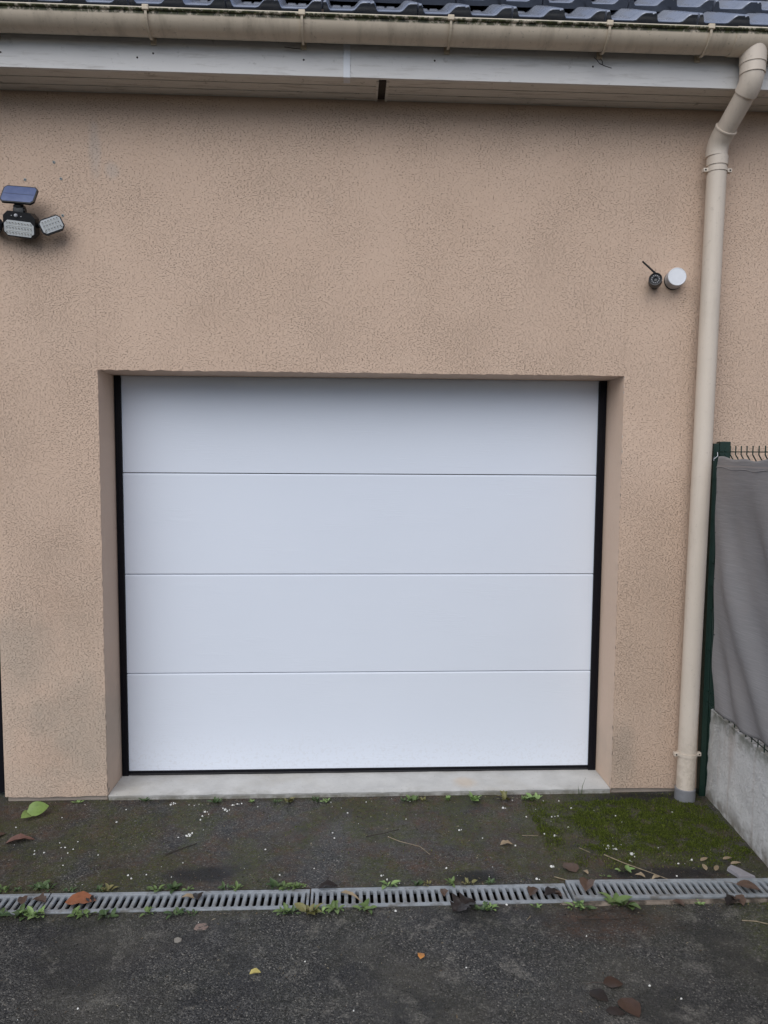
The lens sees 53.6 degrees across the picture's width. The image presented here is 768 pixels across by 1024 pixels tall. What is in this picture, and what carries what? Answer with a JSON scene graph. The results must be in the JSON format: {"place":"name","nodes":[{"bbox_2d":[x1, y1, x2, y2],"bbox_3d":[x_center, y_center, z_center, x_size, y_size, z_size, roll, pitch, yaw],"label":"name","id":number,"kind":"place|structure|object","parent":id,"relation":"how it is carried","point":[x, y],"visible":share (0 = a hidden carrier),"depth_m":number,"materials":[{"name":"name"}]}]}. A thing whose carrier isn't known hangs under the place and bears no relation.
{"place":"outdoors","nodes":[
{"label":"outdoors","id":0,"kind":"place"},
{"bbox_2d":[15,798,692,1019],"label":"plaster flecks","id":1,"kind":"object","parent":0,"point":[649,985],"visible":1,"depth_m":3.11,"materials":[{"name":"white paint"}]},
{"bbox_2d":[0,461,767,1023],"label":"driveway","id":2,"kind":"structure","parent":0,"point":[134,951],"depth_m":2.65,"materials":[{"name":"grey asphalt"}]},
{"bbox_2d":[0,663,4,791],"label":"side panel","id":3,"kind":"object","parent":2,"relation":"on","point":[2,784],"depth_m":3.62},
{"bbox_2d":[0,907,9,916],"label":"weed","id":4,"kind":"object","parent":2,"relation":"on","point":[2,910],"visible":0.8,"depth_m":2.71,"materials":[{"name":"green plant"}]},
{"bbox_2d":[0,884,10,892],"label":"weed","id":5,"kind":"object","parent":2,"relation":"on","point":[4,887],"visible":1,"depth_m":2.86,"materials":[{"name":"green plant"}]},
{"bbox_2d":[1,903,32,920],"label":"weed","id":6,"kind":"object","parent":2,"relation":"on","point":[17,913],"visible":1,"depth_m":2.69,"materials":[{"name":"green plant"}]},
{"bbox_2d":[5,833,33,843],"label":"fallen leaf","id":7,"kind":"object","parent":2,"relation":"on","point":[20,836],"visible":1,"depth_m":3.23,"materials":[{"name":"brown plant"}]},
{"bbox_2d":[21,810,31,817],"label":"fallen leaf","id":8,"kind":"object","parent":2,"relation":"on","point":[25,814],"visible":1,"depth_m":3.40,"materials":[{"name":"green plant"}]},
{"bbox_2d":[19,905,44,919],"bbox_3d":[-1.252,1.425,2.705,0.102,0.025,0.074,1,5,8],"label":"weed","id":9,"kind":"object","parent":2,"relation":"on","point":[32,912],"visible":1,"depth_m":2.71,"materials":[{"name":"green plant"}]},
{"bbox_2d":[27,801,48,815],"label":"fallen leaf","id":10,"kind":"object","parent":2,"relation":"on","point":[35,808],"visible":1,"depth_m":3.44,"materials":[{"name":"green plant"}]},
{"bbox_2d":[28,879,50,889],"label":"weed","id":11,"kind":"object","parent":2,"relation":"on","point":[37,886],"visible":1,"depth_m":2.88,"materials":[{"name":"green plant"}]},
{"bbox_2d":[40,882,56,891],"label":"weed","id":12,"kind":"object","parent":2,"relation":"on","point":[46,886],"visible":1,"depth_m":2.87,"materials":[{"name":"green plant"}]},
{"bbox_2d":[67,906,82,917],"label":"weed","id":13,"kind":"object","parent":2,"relation":"on","point":[75,909],"visible":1,"depth_m":2.72,"materials":[{"name":"green plant"}]},
{"bbox_2d":[76,909,97,918],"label":"weed","id":14,"kind":"object","parent":2,"relation":"on","point":[85,911],"visible":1,"depth_m":2.72,"materials":[{"name":"green plant"}]},
{"bbox_2d":[94,884,105,891],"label":"weed","id":15,"kind":"object","parent":2,"relation":"on","point":[99,887],"visible":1,"depth_m":2.87,"materials":[{"name":"green plant"}]},
{"bbox_2d":[97,907,118,919],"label":"weed","id":16,"kind":"object","parent":2,"relation":"on","point":[102,912],"visible":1,"depth_m":2.71,"materials":[{"name":"green plant"}]},
{"bbox_2d":[101,883,117,891],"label":"weed","id":17,"kind":"object","parent":2,"relation":"on","point":[107,887],"visible":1,"depth_m":2.87,"materials":[{"name":"green plant"}]},
{"bbox_2d":[139,906,154,916],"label":"weed","id":18,"kind":"object","parent":2,"relation":"on","point":[147,909],"visible":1,"depth_m":2.73,"materials":[{"name":"green plant"}]},
{"bbox_2d":[148,884,164,891],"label":"weed","id":19,"kind":"object","parent":2,"relation":"on","point":[155,889],"visible":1,"depth_m":2.87,"materials":[{"name":"green plant"}]},
{"bbox_2d":[165,881,181,893],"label":"weed","id":20,"kind":"object","parent":2,"relation":"on","point":[175,886],"visible":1,"depth_m":2.88,"materials":[{"name":"green plant"}]},
{"bbox_2d":[164,907,184,918],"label":"weed","id":21,"kind":"object","parent":2,"relation":"on","point":[180,912],"visible":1,"depth_m":2.72,"materials":[{"name":"green plant"}]},
{"bbox_2d":[174,937,181,942],"bbox_3d":[-0.698,1.451,2.575,0.030,0.006,0.032,-1,5,-16],"label":"embedded stone","id":22,"kind":"object","parent":2,"relation":"on","point":[177,939],"visible":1,"depth_m":2.57,"materials":[{"name":"grey stone"}]},
{"bbox_2d":[165,843,196,854],"bbox_3d":[-0.841,1.399,3.156,0.143,0.007,0.007,-4,6,-42],"label":"twig","id":23,"kind":"object","parent":2,"relation":"on","point":[179,849],"visible":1,"depth_m":3.15,"materials":[{"name":"brown wood"}]},
{"bbox_2d":[194,923,208,930],"bbox_3d":[-0.636,1.447,2.646,0.057,0.006,0.048,0,5,-3],"label":"embedded stone","id":24,"kind":"object","parent":2,"relation":"on","point":[201,926],"visible":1,"depth_m":2.65,"materials":[{"name":"beige stone"}]},
{"bbox_2d":[207,797,221,802],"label":"weed","id":25,"kind":"object","parent":2,"relation":"on","point":[216,800],"visible":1,"depth_m":3.58,"materials":[{"name":"green plant"}]},
{"bbox_2d":[217,881,232,889],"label":"weed","id":26,"kind":"object","parent":2,"relation":"on","point":[222,886],"visible":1,"depth_m":2.88,"materials":[{"name":"green plant"}]},
{"bbox_2d":[228,881,242,891],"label":"weed","id":27,"kind":"object","parent":2,"relation":"on","point":[237,885],"visible":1,"depth_m":2.88,"materials":[{"name":"green plant"}]},
{"bbox_2d":[250,968,260,973],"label":"fallen leaf","id":28,"kind":"object","parent":2,"relation":"on","point":[254,970],"visible":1,"depth_m":2.41,"materials":[{"name":"yellow plant"}]},
{"bbox_2d":[266,878,281,888],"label":"weed","id":29,"kind":"object","parent":2,"relation":"on","point":[273,883],"visible":1,"depth_m":2.90,"materials":[{"name":"green plant"}]},
{"bbox_2d":[273,902,290,915],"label":"weed","id":30,"kind":"object","parent":2,"relation":"on","point":[285,905],"visible":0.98,"depth_m":2.74,"materials":[{"name":"green plant"}]},
{"bbox_2d":[279,880,292,890],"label":"weed","id":31,"kind":"object","parent":2,"relation":"on","point":[283,886],"visible":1,"depth_m":2.90,"materials":[{"name":"green plant"}]},
{"bbox_2d":[285,797,294,802],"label":"weed","id":32,"kind":"object","parent":2,"relation":"on","point":[291,799],"visible":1,"depth_m":3.59,"materials":[{"name":"green plant"}]},
{"bbox_2d":[282,905,300,914],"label":"weed","id":33,"kind":"object","parent":2,"relation":"on","point":[293,908],"visible":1,"depth_m":2.74,"materials":[{"name":"green plant"}]},
{"bbox_2d":[288,881,301,889],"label":"weed","id":34,"kind":"object","parent":2,"relation":"on","point":[297,884],"visible":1,"depth_m":2.89,"materials":[{"name":"green plant"}]},
{"bbox_2d":[294,902,322,914],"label":"weed","id":35,"kind":"object","parent":2,"relation":"on","point":[300,906],"visible":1,"depth_m":2.75,"materials":[{"name":"yellow plant"}]},
{"bbox_2d":[314,905,328,913],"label":"weed","id":36,"kind":"object","parent":2,"relation":"on","point":[323,908],"visible":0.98,"depth_m":2.75,"materials":[{"name":"green plant"}]},
{"bbox_2d":[326,900,344,913],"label":"weed","id":37,"kind":"object","parent":2,"relation":"on","point":[332,905],"visible":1,"depth_m":2.76,"materials":[{"name":"green plant"}]},
{"bbox_2d":[352,898,376,914],"bbox_3d":[-0.068,1.433,2.755,0.070,0.018,0.079,-3,6,-35],"label":"weed","id":38,"kind":"object","parent":2,"relation":"on","point":[364,904],"visible":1,"depth_m":2.76,"materials":[{"name":"green plant"}]},
{"bbox_2d":[0,0,767,800],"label":"garage building","id":39,"kind":"structure","parent":2,"relation":"on","point":[346,402],"depth_m":3.54,"materials":[{"name":"paint"}]},
{"bbox_2d":[0,185,64,238],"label":"solar floodlight","id":40,"kind":"object","parent":39,"relation":"attached to","point":[19,221],"visible":1,"depth_m":3.28,"materials":[{"name":"black plastic"}]},
{"bbox_2d":[114,375,606,775],"bbox_3d":[-0.105,0.301,3.829,2.410,2.100,0.085,0,5,-3],"label":"garage door","id":41,"kind":"structure","parent":39,"relation":"in","point":[316,575],"depth_m":3.80,"materials":[{"name":"white metal"}]},
{"bbox_2d":[0,1,767,62],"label":"gutter","id":42,"kind":"object","parent":39,"relation":"attached to","point":[304,28],"visible":0.99,"depth_m":3.07,"materials":[{"name":"beige plastic"}]},
{"bbox_2d":[642,261,661,288],"bbox_3d":[1.229,-1.085,3.485,0.090,0.115,0.105,2,5,20],"label":"security camera","id":43,"kind":"object","parent":39,"relation":"attached to","point":[655,280],"visible":1,"depth_m":3.45,"materials":[{"name":"black plastic"}]},
{"bbox_2d":[664,268,686,289],"bbox_3d":[1.338,-1.071,3.490,0.090,0.089,0.072,0,5,-3],"label":"wall fixture","id":44,"kind":"object","parent":39,"relation":"attached to","point":[674,278],"depth_m":3.46,"materials":[{"name":"white plastic"}]},
{"bbox_2d":[673,43,766,802],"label":"downpipe","id":45,"kind":"object","parent":39,"relation":"attached to","point":[752,72],"visible":0.99,"depth_m":3.48,"materials":[{"name":"beige plastic"}]},
{"bbox_2d":[0,883,767,909],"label":"drain channel","id":46,"kind":"object","parent":2,"relation":"in","point":[658,902],"visible":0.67,"depth_m":2.88,"materials":[{"name":"metal"}]},
{"bbox_2d":[0,893,50,914],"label":"drain grate","id":47,"kind":"object","parent":46,"relation":"on","point":[10,899],"visible":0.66,"depth_m":2.79,"materials":[{"name":"metal"}]},
{"bbox_2d":[17,895,27,904],"bbox_3d":[-1.323,1.417,2.784,0.033,0.017,0.052,0,5,-4],"label":"leaf scrap","id":48,"kind":"object","parent":47,"relation":"on","point":[21,900],"visible":1,"depth_m":2.78,"materials":[{"name":"brown plant"}]},
{"bbox_2d":[32,892,45,902],"bbox_3d":[-1.261,1.413,2.783,0.055,0.020,0.041,5,6,42],"label":"leaf scrap","id":49,"kind":"object","parent":47,"relation":"on","point":[41,897],"visible":1,"depth_m":2.79,"materials":[{"name":"brown plant"}]},
{"bbox_2d":[40,889,309,913],"bbox_3d":[-0.758,1.441,2.801,0.962,0.021,0.120,0,5,-2],"label":"drain grate","id":50,"kind":"object","parent":46,"relation":"on","point":[120,897],"visible":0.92,"depth_m":2.81,"materials":[{"name":"metal"}]},
{"bbox_2d":[65,891,95,904],"bbox_3d":[-1.116,1.418,2.782,0.088,0.017,0.086,4,6,36],"label":"fallen leaf","id":51,"kind":"object","parent":50,"relation":"on","point":[78,897],"visible":1,"depth_m":2.79,"materials":[{"name":"orange plant"}]},
{"bbox_2d":[86,895,93,902],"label":"leaf scrap","id":52,"kind":"object","parent":51,"relation":"on","point":[91,898],"visible":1,"depth_m":2.78,"materials":[{"name":"black plant"}]},
{"bbox_2d":[182,893,193,897],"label":"leaf scrap","id":53,"kind":"object","parent":50,"relation":"on","point":[188,895],"visible":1,"depth_m":2.81,"materials":[{"name":"beige plant"}]},
{"bbox_2d":[193,892,202,899],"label":"leaf scrap","id":54,"kind":"object","parent":50,"relation":"on","point":[197,896],"visible":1,"depth_m":2.81,"materials":[{"name":"plant"}]},
{"bbox_2d":[310,883,572,907],"bbox_3d":[0.212,1.445,2.849,0.972,0.021,0.120,0,5,-3],"label":"drain grate","id":55,"kind":"object","parent":46,"relation":"on","point":[468,890],"visible":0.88,"depth_m":2.86,"materials":[{"name":"metal"}]},
{"bbox_2d":[318,879,336,888],"bbox_3d":[-0.212,1.414,2.883,0.070,0.021,0.041,-3,6,-34],"label":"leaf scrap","id":56,"kind":"object","parent":55,"relation":"on","point":[327,882],"visible":1,"depth_m":2.89,"materials":[{"name":"black plant"}]},
{"bbox_2d":[341,890,360,900],"bbox_3d":[-0.123,1.423,2.822,0.100,0.016,0.023,4,6,37],"label":"leaf scrap","id":57,"kind":"object","parent":55,"relation":"on","point":[349,893],"visible":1,"depth_m":2.83,"materials":[{"name":"beige plant"}]},
{"bbox_2d":[440,888,447,895],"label":"leaf scrap","id":58,"kind":"object","parent":55,"relation":"on","point":[444,891],"visible":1,"depth_m":2.85,"materials":[{"name":"brown plant"}]},
{"bbox_2d":[527,886,538,895],"bbox_3d":[0.562,1.423,2.859,0.044,0.017,0.048,0,5,-6],"label":"leaf scrap","id":59,"kind":"object","parent":55,"relation":"on","point":[532,890],"visible":1,"depth_m":2.86,"materials":[{"name":"brown plant"}]},
{"bbox_2d":[544,886,558,895],"bbox_3d":[0.633,1.424,2.843,0.066,0.020,0.047,1,5,8],"label":"leaf scrap","id":60,"kind":"object","parent":55,"relation":"on","point":[548,890],"visible":1,"depth_m":2.85,"materials":[{"name":"black plant"}]},
{"bbox_2d":[565,878,767,901],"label":"drain grate","id":61,"kind":"object","parent":46,"relation":"on","point":[635,884],"visible":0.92,"depth_m":2.90,"materials":[{"name":"metal"}]},
{"bbox_2d":[579,877,595,891],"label":"fallen leaf","id":62,"kind":"object","parent":61,"relation":"on","point":[586,884],"visible":1,"depth_m":2.88,"materials":[{"name":"brown plant"}]},
{"bbox_2d":[730,880,759,889],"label":"fallen leaf","id":63,"kind":"object","parent":61,"relation":"on","point":[746,884],"visible":1,"depth_m":2.90,"materials":[{"name":"brown plant"}]},
{"bbox_2d":[0,794,767,1023],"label":"grit","id":64,"kind":"object","parent":2,"relation":"on","point":[360,919],"visible":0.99,"depth_m":2.65,"materials":[{"name":"grey gravel"}]},
{"bbox_2d":[0,794,767,1023],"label":"litter","id":65,"kind":"object","parent":2,"relation":"on","point":[354,878],"visible":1,"depth_m":3.00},
{"bbox_2d":[380,880,399,888],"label":"weed","id":66,"kind":"object","parent":2,"relation":"on","point":[394,882],"visible":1,"depth_m":2.91,"materials":[{"name":"green plant"}]},
{"bbox_2d":[406,795,418,800],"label":"weed","id":67,"kind":"object","parent":2,"relation":"on","point":[413,798],"visible":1,"depth_m":3.62,"materials":[{"name":"green plant"}]},
{"bbox_2d":[411,879,423,884],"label":"weed","id":68,"kind":"object","parent":2,"relation":"on","point":[419,882],"visible":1,"depth_m":2.92,"materials":[{"name":"green plant"}]},
{"bbox_2d":[418,953,424,958],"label":"fallen leaf","id":69,"kind":"object","parent":2,"relation":"on","point":[421,955],"visible":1,"depth_m":2.50,"materials":[{"name":"orange plant"}]},
{"bbox_2d":[445,876,454,887],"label":"weed","id":70,"kind":"object","parent":2,"relation":"on","point":[452,880],"visible":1,"depth_m":2.93,"materials":[{"name":"green plant"}]},
{"bbox_2d":[450,892,475,910],"bbox_3d":[0.285,1.425,2.764,0.094,0.033,0.098,2,5,14],"label":"fallen leaf","id":71,"kind":"object","parent":2,"relation":"on","point":[462,902],"visible":1,"depth_m":2.77,"materials":[{"name":"brown plant"}]},
{"bbox_2d":[462,878,476,883],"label":"weed","id":72,"kind":"object","parent":2,"relation":"on","point":[473,880],"visible":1,"depth_m":2.93,"materials":[{"name":"green plant"}]},
{"bbox_2d":[467,791,481,800],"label":"weed","id":73,"kind":"object","parent":2,"relation":"on","point":[474,798],"visible":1,"depth_m":3.62,"materials":[{"name":"green plant"}]},
{"bbox_2d":[473,901,492,910],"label":"weed","id":74,"kind":"object","parent":2,"relation":"on","point":[482,907],"visible":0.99,"depth_m":2.77,"materials":[{"name":"green plant"}]},
{"bbox_2d":[485,877,494,884],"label":"weed","id":75,"kind":"object","parent":2,"relation":"on","point":[491,880],"visible":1,"depth_m":2.94,"materials":[{"name":"green plant"}]},
{"bbox_2d":[483,902,498,910],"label":"weed","id":76,"kind":"object","parent":2,"relation":"on","point":[494,905],"visible":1,"depth_m":2.77,"materials":[{"name":"green plant"}]},
{"bbox_2d":[496,790,512,800],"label":"weed","id":77,"kind":"object","parent":2,"relation":"on","point":[504,794],"visible":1,"depth_m":3.63,"materials":[{"name":"green plant"}]},
{"bbox_2d":[500,840,511,844],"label":"leaf scrap","id":78,"kind":"object","parent":2,"relation":"on","point":[505,842],"visible":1,"depth_m":3.22,"materials":[{"name":"beige plant"}]},
{"bbox_2d":[523,792,540,799],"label":"weed","id":79,"kind":"object","parent":2,"relation":"on","point":[535,796],"visible":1,"depth_m":3.65,"materials":[{"name":"green plant"}]},
{"bbox_2d":[563,862,578,871],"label":"fallen leaf","id":80,"kind":"object","parent":2,"relation":"on","point":[573,867],"visible":1,"depth_m":3.04,"materials":[{"name":"brown plant"}]},
{"bbox_2d":[565,900,584,909],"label":"weed","id":81,"kind":"object","parent":2,"relation":"on","point":[582,901],"visible":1,"depth_m":2.78,"materials":[{"name":"green plant"}]},
{"bbox_2d":[574,901,596,909],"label":"weed","id":82,"kind":"object","parent":2,"relation":"on","point":[589,906],"visible":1,"depth_m":2.78,"materials":[{"name":"green plant"}]},
{"bbox_2d":[589,988,607,1001],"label":"fallen leaf","id":83,"kind":"object","parent":2,"relation":"on","point":[598,993],"visible":1,"depth_m":2.32,"materials":[{"name":"plant"}]},
{"bbox_2d":[588,976,622,987],"bbox_3d":[0.691,1.472,2.368,0.111,0.006,0.050,-1,5,-21],"label":"fallen leaf","id":84,"kind":"object","parent":2,"relation":"on","point":[611,981],"visible":1,"depth_m":2.38,"materials":[{"name":"brown plant"}]},
{"bbox_2d":[606,1006,624,1015],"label":"fallen leaf","id":85,"kind":"object","parent":2,"relation":"on","point":[614,1010],"visible":1,"depth_m":2.26,"materials":[{"name":"plant"}]},
{"bbox_2d":[598,892,640,909],"bbox_3d":[0.860,1.429,2.785,0.138,0.034,0.112,1,5,7],"label":"weed","id":86,"kind":"object","parent":2,"relation":"on","point":[616,899],"visible":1,"depth_m":2.79,"materials":[{"name":"green plant"}]},
{"bbox_2d":[615,865,634,871],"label":"weed","id":87,"kind":"object","parent":2,"relation":"on","point":[628,868],"visible":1,"depth_m":3.03,"materials":[{"name":"green plant"}]},
{"bbox_2d":[617,998,640,1016],"bbox_3d":[0.735,1.479,2.278,0.069,0.007,0.071,2,5,23],"label":"fallen leaf","id":88,"kind":"object","parent":2,"relation":"on","point":[632,1006],"visible":1,"depth_m":2.28,"materials":[{"name":"brown plant"}]},
{"bbox_2d":[604,854,678,883],"bbox_3d":[1.025,1.427,3.036,0.320,0.007,0.013,5,6,43],"label":"straw","id":89,"kind":"object","parent":2,"relation":"on","point":[633,866],"visible":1,"depth_m":3.06,"materials":[{"name":"brown plant"}]},
{"bbox_2d":[673,899,683,905],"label":"leaf scrap","id":90,"kind":"object","parent":2,"relation":"on","point":[679,901],"visible":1,"depth_m":2.81,"materials":[{"name":"brown plant"}]},
{"bbox_2d":[696,442,767,795],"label":"fence","id":91,"kind":"object","parent":2,"relation":"on","point":[707,703],"visible":0.38,"depth_m":3.62,"materials":[{"name":"metal"}]},
{"bbox_2d":[712,456,767,746],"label":"privacy screen","id":92,"kind":"object","parent":91,"relation":"attached to","point":[740,661],"visible":1,"depth_m":3.20,"materials":[{"name":"grey fabric"}]},
{"bbox_2d":[725,893,739,904],"bbox_3d":[1.288,1.435,2.814,0.054,0.020,0.056,2,5,15],"label":"leaf scrap","id":93,"kind":"object","parent":2,"relation":"on","point":[729,899],"visible":1,"depth_m":2.81,"materials":[{"name":"black plant"}]},
{"bbox_2d":[705,709,767,866],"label":"wall","id":94,"kind":"structure","parent":2,"relation":"on","point":[736,795],"depth_m":3.33,"materials":[{"name":"grey concrete"}]},
{"bbox_2d":[732,894,745,905],"bbox_3d":[1.317,1.436,2.821,0.052,0.019,0.050,3,5,28],"label":"leaf scrap","id":95,"kind":"object","parent":2,"relation":"on","point":[742,898],"visible":1,"depth_m":2.82,"materials":[{"name":"brown plant"}]},
{"bbox_2d":[727,865,754,877],"bbox_3d":[1.403,1.430,3.003,0.059,0.016,0.106,-3,5,-32],"label":"concrete strip","id":96,"kind":"object","parent":2,"relation":"on","point":[737,872],"visible":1,"depth_m":3.00,"materials":[{"name":"grey concrete"}]},
{"bbox_2d":[742,920,767,923],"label":"straw","id":97,"kind":"object","parent":2,"relation":"on","point":[754,921],"visible":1,"depth_m":2.70,"materials":[{"name":"beige plant"}]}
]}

